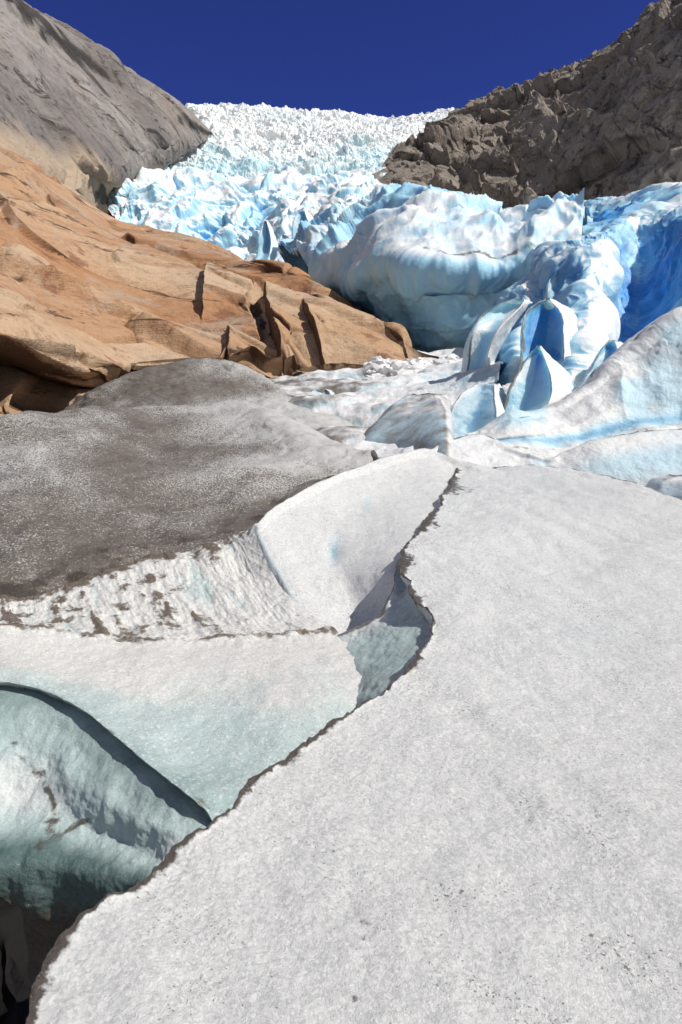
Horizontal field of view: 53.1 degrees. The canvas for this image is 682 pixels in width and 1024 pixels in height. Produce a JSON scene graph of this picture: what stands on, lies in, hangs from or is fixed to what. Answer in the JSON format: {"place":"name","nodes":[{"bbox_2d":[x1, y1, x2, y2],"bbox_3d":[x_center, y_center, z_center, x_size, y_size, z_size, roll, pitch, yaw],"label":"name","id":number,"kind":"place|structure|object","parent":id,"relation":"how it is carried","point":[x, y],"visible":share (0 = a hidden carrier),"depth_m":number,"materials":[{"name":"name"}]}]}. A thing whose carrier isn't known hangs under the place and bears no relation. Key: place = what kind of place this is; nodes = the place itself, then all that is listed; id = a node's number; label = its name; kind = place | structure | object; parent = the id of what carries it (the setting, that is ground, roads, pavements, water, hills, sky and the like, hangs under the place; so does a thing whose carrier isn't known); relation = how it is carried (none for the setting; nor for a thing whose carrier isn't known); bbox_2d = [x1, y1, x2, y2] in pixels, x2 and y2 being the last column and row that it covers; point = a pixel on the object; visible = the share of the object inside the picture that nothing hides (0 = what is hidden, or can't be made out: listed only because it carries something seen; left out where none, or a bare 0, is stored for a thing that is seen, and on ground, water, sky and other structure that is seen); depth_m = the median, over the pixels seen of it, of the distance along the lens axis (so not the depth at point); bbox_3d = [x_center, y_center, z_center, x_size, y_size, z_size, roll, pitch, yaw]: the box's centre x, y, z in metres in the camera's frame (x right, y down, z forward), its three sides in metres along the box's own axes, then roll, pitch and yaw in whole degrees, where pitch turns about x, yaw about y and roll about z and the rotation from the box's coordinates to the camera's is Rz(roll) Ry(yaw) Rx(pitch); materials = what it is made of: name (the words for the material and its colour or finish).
{"place":"outdoors","nodes":[
{"label":"outdoors","id":0,"kind":"place"},
{"bbox_2d":[0,897,32,1023],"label":"crevasse bottom rock","id":1,"kind":"object","parent":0,"point":[16,984],"visible":0.78,"depth_m":3.02,"materials":[{"name":"black stone"}]},
{"bbox_2d":[0,686,211,983],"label":"crevasse floor ice","id":2,"kind":"structure","parent":0,"point":[93,812],"depth_m":4.21,"materials":[{"name":"ice"}]},
{"bbox_2d":[0,0,212,218],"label":"grey cliff hill","id":3,"kind":"structure","parent":0,"point":[88,120],"depth_m":135.77,"materials":[{"name":"grey stone"}]},
{"bbox_2d":[0,529,361,820],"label":"crevassed ice ground","id":4,"kind":"structure","parent":0,"point":[210,678],"depth_m":5.71,"materials":[{"name":"white ice"}]},
{"bbox_2d":[0,399,378,597],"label":"dirty glacier ice","id":5,"kind":"structure","parent":0,"point":[88,490],"depth_m":12.28,"materials":[{"name":"grey ice"}]},
{"bbox_2d":[64,358,353,428],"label":"dirty glacier ice","id":6,"kind":"structure","parent":0,"point":[190,381],"depth_m":24.45,"materials":[{"name":"grey ice"}]},
{"bbox_2d":[0,146,438,415],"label":"rock slab ground","id":7,"kind":"structure","parent":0,"point":[92,297],"depth_m":38.57,"materials":[{"name":"brown stone"}]},
{"bbox_2d":[108,165,382,260],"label":"glacier tongue","id":8,"kind":"object","parent":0,"point":[232,214],"visible":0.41,"depth_m":150.01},
{"bbox_2d":[254,220,277,259],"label":"serac","id":9,"kind":"object","parent":8,"relation":"on","point":[267,245],"visible":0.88,"depth_m":111.76,"materials":[{"name":"ice"}]},
{"bbox_2d":[274,234,288,260],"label":"serac","id":10,"kind":"object","parent":8,"relation":"on","point":[282,236],"visible":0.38,"depth_m":107.91,"materials":[{"name":"ice"}]},
{"bbox_2d":[291,210,312,238],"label":"serac","id":11,"kind":"object","parent":8,"relation":"on","point":[303,215],"visible":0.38,"depth_m":106.89,"materials":[{"name":"white ice"}]},
{"bbox_2d":[162,102,453,180],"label":"icefall","id":12,"kind":"object","parent":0,"point":[245,141],"visible":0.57,"depth_m":232.09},
{"bbox_2d":[23,0,659,117],"label":"sky","id":13,"kind":"structure","parent":0,"point":[386,58],"materials":[{"name":"blue"}]},
{"bbox_2d":[25,464,681,1023],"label":"ice slab ground","id":14,"kind":"structure","parent":0,"point":[473,814],"depth_m":2.93,"materials":[{"name":"white ice"}]},
{"bbox_2d":[644,474,681,498],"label":"ice lump","id":15,"kind":"object","parent":14,"relation":"on","point":[669,485],"visible":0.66,"depth_m":10.13,"materials":[{"name":"white ice"}]},
{"bbox_2d":[249,448,505,633],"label":"glacier ice","id":16,"kind":"structure","parent":0,"point":[332,547],"depth_m":8.32,"materials":[{"name":"white ice"}]},
{"bbox_2d":[337,561,429,705],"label":"crevasse wall ice","id":17,"kind":"structure","parent":0,"point":[388,641],"depth_m":5.73,"materials":[{"name":"ice"}]},
{"bbox_2d":[269,347,502,457],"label":"glacier basin ground","id":18,"kind":"structure","parent":0,"point":[358,402],"depth_m":23.39,"materials":[{"name":"white ice"}]},
{"bbox_2d":[312,389,333,394],"bbox_3d":[-0.621,-3.908,24.787,1.698,1.369,4.647,0,8,0],"label":"serac","id":19,"kind":"object","parent":18,"relation":"on","point":[327,392],"visible":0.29,"depth_m":25.74,"materials":[{"name":"white ice"}]},
{"bbox_2d":[366,369,375,374],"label":"ice chunk","id":20,"kind":"object","parent":18,"relation":"on","point":[370,372],"visible":0.56,"depth_m":32.37,"materials":[{"name":"white ice"}]},
{"bbox_2d":[362,373,385,380],"bbox_3d":[1.548,-6.082,31.716,1.243,0.758,0.942,0,8,0],"label":"ice chunk","id":21,"kind":"object","parent":18,"relation":"on","point":[374,375],"visible":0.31,"depth_m":31.43,"materials":[{"name":"white ice"}]},
{"bbox_2d":[363,356,384,367],"bbox_3d":[1.717,-7.136,33.376,1.307,0.969,0.850,0,8,0],"label":"ice chunk","id":22,"kind":"object","parent":18,"relation":"on","point":[372,363],"visible":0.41,"depth_m":33.07,"materials":[{"name":"white ice"}]},
{"bbox_2d":[367,359,388,364],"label":"ice chunk","id":23,"kind":"object","parent":18,"relation":"on","point":[378,361],"visible":0.33,"depth_m":33.01,"materials":[{"name":"white ice"}]},
{"bbox_2d":[373,364,388,372],"bbox_3d":[2.208,-6.704,32.748,1.387,0.824,1.082,0,8,0],"label":"ice chunk","id":24,"kind":"object","parent":18,"relation":"on","point":[376,367],"visible":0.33,"depth_m":32.50,"materials":[{"name":"white ice"}]},
{"bbox_2d":[378,365,396,375],"bbox_3d":[2.220,-6.617,32.591,1.199,0.752,1.476,0,8,0],"label":"ice chunk","id":25,"kind":"object","parent":18,"relation":"on","point":[386,370],"visible":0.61,"depth_m":32.04,"materials":[{"name":"white ice"}]},
{"bbox_2d":[386,359,411,369],"bbox_3d":[2.816,-6.884,33.009,1.951,1.002,1.408,0,8,0],"label":"ice chunk","id":26,"kind":"object","parent":18,"relation":"on","point":[395,364],"visible":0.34,"depth_m":32.37,"materials":[{"name":"white ice"}]},
{"bbox_2d":[390,369,414,375],"bbox_3d":[3.030,-6.116,31.798,1.479,1.035,0.934,0,8,0],"label":"ice chunk","id":27,"kind":"object","parent":18,"relation":"on","point":[400,372],"visible":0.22,"depth_m":31.57,"materials":[{"name":"white ice"}]},
{"bbox_2d":[399,364,427,369],"bbox_3d":[3.635,-6.446,32.462,1.854,1.205,1.356,0,8,0],"label":"ice chunk","id":28,"kind":"object","parent":18,"relation":"on","point":[412,367],"visible":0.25,"depth_m":32.13,"materials":[{"name":"white ice"}]},
{"bbox_2d":[404,358,423,364],"bbox_3d":[3.492,-7.059,33.291,1.345,0.875,1.370,-5,9,-32],"label":"ice chunk","id":29,"kind":"object","parent":18,"relation":"on","point":[412,361],"visible":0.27,"depth_m":32.84,"materials":[{"name":"white ice"}]},
{"bbox_2d":[415,357,428,361],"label":"ice chunk","id":30,"kind":"object","parent":18,"relation":"on","point":[423,359],"visible":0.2,"depth_m":33.23,"materials":[{"name":"white ice"}]},
{"bbox_2d":[437,359,456,364],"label":"ice chunk","id":31,"kind":"object","parent":18,"relation":"on","point":[440,361],"visible":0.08,"depth_m":32.73,"materials":[{"name":"white ice"}]},
{"bbox_2d":[438,354,456,359],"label":"ice chunk","id":32,"kind":"object","parent":18,"relation":"on","point":[450,357],"visible":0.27,"depth_m":33.55,"materials":[{"name":"white ice"}]},
{"bbox_2d":[451,383,505,436],"bbox_3d":[3.571,-2.486,17.952,1.832,2.009,4.984,2,8,13],"label":"serac","id":33,"kind":"object","parent":18,"relation":"on","point":[476,407],"visible":0.59,"depth_m":18.08,"materials":[{"name":"blue ice"}]},
{"bbox_2d":[461,298,528,382],"bbox_3d":[5.200,-5.914,24.966,2.173,3.419,4.263,-3,8,-19],"label":"serac","id":34,"kind":"object","parent":18,"relation":"on","point":[489,332],"visible":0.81,"depth_m":23.80,"materials":[{"name":"ice"}]},
{"bbox_2d":[278,182,593,352],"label":"glacier bulge","id":35,"kind":"object","parent":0,"point":[430,268],"visible":0.63,"depth_m":46.73,"materials":[{"name":"ice"}]},
{"bbox_2d":[372,0,681,208],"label":"brown cliff hill","id":36,"kind":"structure","parent":0,"point":[606,121],"depth_m":171.51,"materials":[{"name":"brown stone"}]},
{"bbox_2d":[428,428,681,485],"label":"glacier ice","id":37,"kind":"structure","parent":0,"point":[643,458],"depth_m":12.87,"materials":[{"name":"white ice"}]},
{"bbox_2d":[364,393,454,457],"bbox_3d":[1.771,-1.652,16.744,2.880,2.701,8.013,0,8,0],"label":"serac","id":38,"kind":"object","parent":37,"relation":"on","point":[420,421],"visible":0.62,"depth_m":16.47,"materials":[{"name":"grey ice"}]},
{"bbox_2d":[465,306,681,457],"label":"ice slope ground","id":39,"kind":"structure","parent":0,"point":[632,384],"depth_m":15.99,"materials":[{"name":"white ice"}]},
{"bbox_2d":[503,345,573,410],"bbox_3d":[5.761,-3.416,19.704,2.506,2.562,5.681,6,10,39],"label":"serac","id":40,"kind":"object","parent":39,"relation":"on","point":[542,378],"visible":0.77,"depth_m":18.32,"materials":[{"name":"blue ice"}]},
{"bbox_2d":[575,340,622,389],"bbox_3d":[7.730,-3.890,19.499,2.607,1.947,3.726,7,11,43],"label":"serac","id":41,"kind":"object","parent":39,"relation":"on","point":[609,348],"visible":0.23,"depth_m":18.96,"materials":[{"name":"blue ice"}]},
{"bbox_2d":[494,204,681,394],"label":"glacier flank","id":42,"kind":"object","parent":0,"point":[619,279],"visible":0.56,"depth_m":30.28,"materials":[{"name":"ice"}]},
{"bbox_2d":[519,298,577,366],"bbox_3d":[6.722,-5.428,21.748,2.051,2.977,2.768,7,10,40],"label":"serac","id":43,"kind":"object","parent":42,"relation":"on","point":[549,325],"visible":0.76,"depth_m":21.88,"materials":[{"name":"blue ice"}]},
{"bbox_2d":[544,272,556,299],"bbox_3d":[8.960,-8.929,26.285,2.330,2.127,3.185,8,11,43],"label":"serac","id":44,"kind":"object","parent":42,"relation":"on","point":[550,292],"visible":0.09,"depth_m":25.86,"materials":[{"name":"blue ice"}]},
{"bbox_2d":[505,182,681,234],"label":"glacier upper flank","id":45,"kind":"object","parent":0,"point":[602,212],"visible":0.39,"depth_m":59.41,"materials":[{"name":"blue ice"}]}
]}

